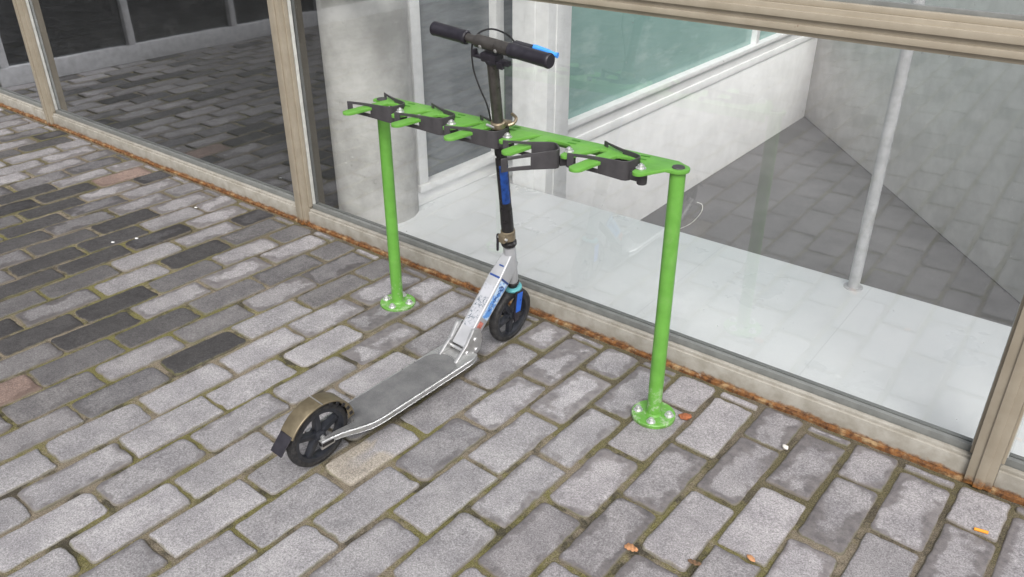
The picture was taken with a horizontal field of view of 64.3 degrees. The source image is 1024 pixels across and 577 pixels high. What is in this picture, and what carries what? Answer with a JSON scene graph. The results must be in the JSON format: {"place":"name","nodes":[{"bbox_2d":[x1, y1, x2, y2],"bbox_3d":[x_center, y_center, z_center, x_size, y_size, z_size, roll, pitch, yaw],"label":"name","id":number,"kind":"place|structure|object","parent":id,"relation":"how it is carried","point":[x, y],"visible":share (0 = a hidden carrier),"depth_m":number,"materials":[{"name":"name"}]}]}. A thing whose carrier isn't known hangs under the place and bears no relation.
{"place":"outdoors","nodes":[
{"label":"outdoors","id":0,"kind":"place"},
{"bbox_2d":[0,0,338,208],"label":"dark room floor","id":1,"kind":"structure","parent":0,"point":[140,68],"depth_m":6.20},
{"bbox_2d":[0,106,1023,576],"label":"pavement","id":2,"kind":"structure","parent":0,"point":[762,524],"depth_m":2.37,"materials":[{"name":"stone"}]},
{"bbox_2d":[271,21,558,466],"bbox_3d":[-0.263,-0.129,2.288,0.418,1.086,1.072,25,37,31],"label":"kick scooter","id":3,"kind":"object","parent":2,"relation":"on","point":[399,391],"visible":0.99,"depth_m":2.41,"materials":[{"name":"silver metal"}]},
{"bbox_2d":[0,0,1023,505],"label":"glazed facade","id":4,"kind":"structure","parent":2,"relation":"on","point":[986,460],"depth_m":2.48,"materials":[{"name":"metal"}]},
{"bbox_2d":[343,92,689,428],"bbox_3d":[-0.055,-0.099,2.521,1.230,0.806,0.315,21,35,33],"label":"scooter rack","id":5,"kind":"object","parent":2,"relation":"on","point":[653,411],"visible":0.99,"depth_m":2.35,"materials":[{"name":"green metal"}]},
{"bbox_2d":[624,543,637,551],"bbox_3d":[0.293,0.637,1.999,0.034,0.016,0.024,1,29,3],"label":"dry leaf","id":6,"kind":"object","parent":2,"relation":"on","point":[631,547],"visible":1,"depth_m":2.00,"materials":[{"name":"orange plant"}]},
{"bbox_2d":[678,413,691,419],"bbox_3d":[0.522,0.387,2.462,0.040,0.018,0.028,2,29,3],"label":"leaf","id":7,"kind":"object","parent":2,"relation":"on","point":[685,416],"visible":1,"depth_m":2.45,"materials":[{"name":"orange plant"}]},
{"bbox_2d":[688,559,701,565],"bbox_3d":[0.440,0.660,1.962,0.034,0.019,0.016,0,29,0],"label":"brown leaf","id":8,"kind":"object","parent":2,"relation":"on","point":[694,562],"visible":1,"depth_m":1.96,"materials":[{"name":"brown plant"}]},
{"bbox_2d":[747,554,754,561],"bbox_3d":[0.581,0.654,1.977,0.015,0.008,0.027,-12,31,-20],"label":"dry leaf","id":9,"kind":"object","parent":2,"relation":"on","point":[751,558],"visible":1,"depth_m":1.97,"materials":[{"name":"orange plant"}]},
{"bbox_2d":[974,527,988,533],"bbox_3d":[1.181,0.610,2.053,0.032,0.008,0.008,13,31,23],"label":"cigarette butt","id":10,"kind":"object","parent":2,"relation":"on","point":[981,530],"visible":1,"depth_m":2.05,"materials":[{"name":"orange paper"}]},
{"bbox_2d":[398,176,1023,481],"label":"interior floor","id":11,"kind":"structure","parent":0,"point":[929,363],"depth_m":3.08,"materials":[{"name":"white tile"}]},
{"bbox_2d":[316,0,418,225],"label":"concrete pillar","id":12,"kind":"structure","parent":11,"relation":"on","point":[365,51],"depth_m":3.44,"materials":[{"name":"grey concrete"}]},
{"bbox_2d":[512,0,571,198],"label":"white column","id":13,"kind":"structure","parent":11,"relation":"on","point":[540,98],"depth_m":3.87,"materials":[{"name":"paint"}]},
{"bbox_2d":[843,0,925,291],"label":"slender post","id":14,"kind":"object","parent":11,"relation":"on","point":[885,143],"visible":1,"depth_m":2.93,"materials":[{"name":"metal"}]},
{"bbox_2d":[640,116,1019,326],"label":"floor","id":15,"kind":"structure","parent":0,"point":[796,193],"depth_m":5.75,"materials":[{"name":"grey tile"}]},
{"bbox_2d":[487,36,817,219],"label":"retaining wall","id":16,"kind":"structure","parent":15,"relation":"on","point":[706,128],"depth_m":6.22,"materials":[{"name":"white paint"}]},
{"bbox_2d":[406,0,800,205],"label":"glazed partition","id":17,"kind":"object","parent":16,"relation":"on","point":[663,57],"visible":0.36,"depth_m":4.68,"materials":[{"name":"glass"}]},
{"bbox_2d":[804,0,1023,301],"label":"angled wall","id":18,"kind":"structure","parent":15,"relation":"on","point":[954,175],"depth_m":5.48,"materials":[{"name":"grey paint"}]}
]}

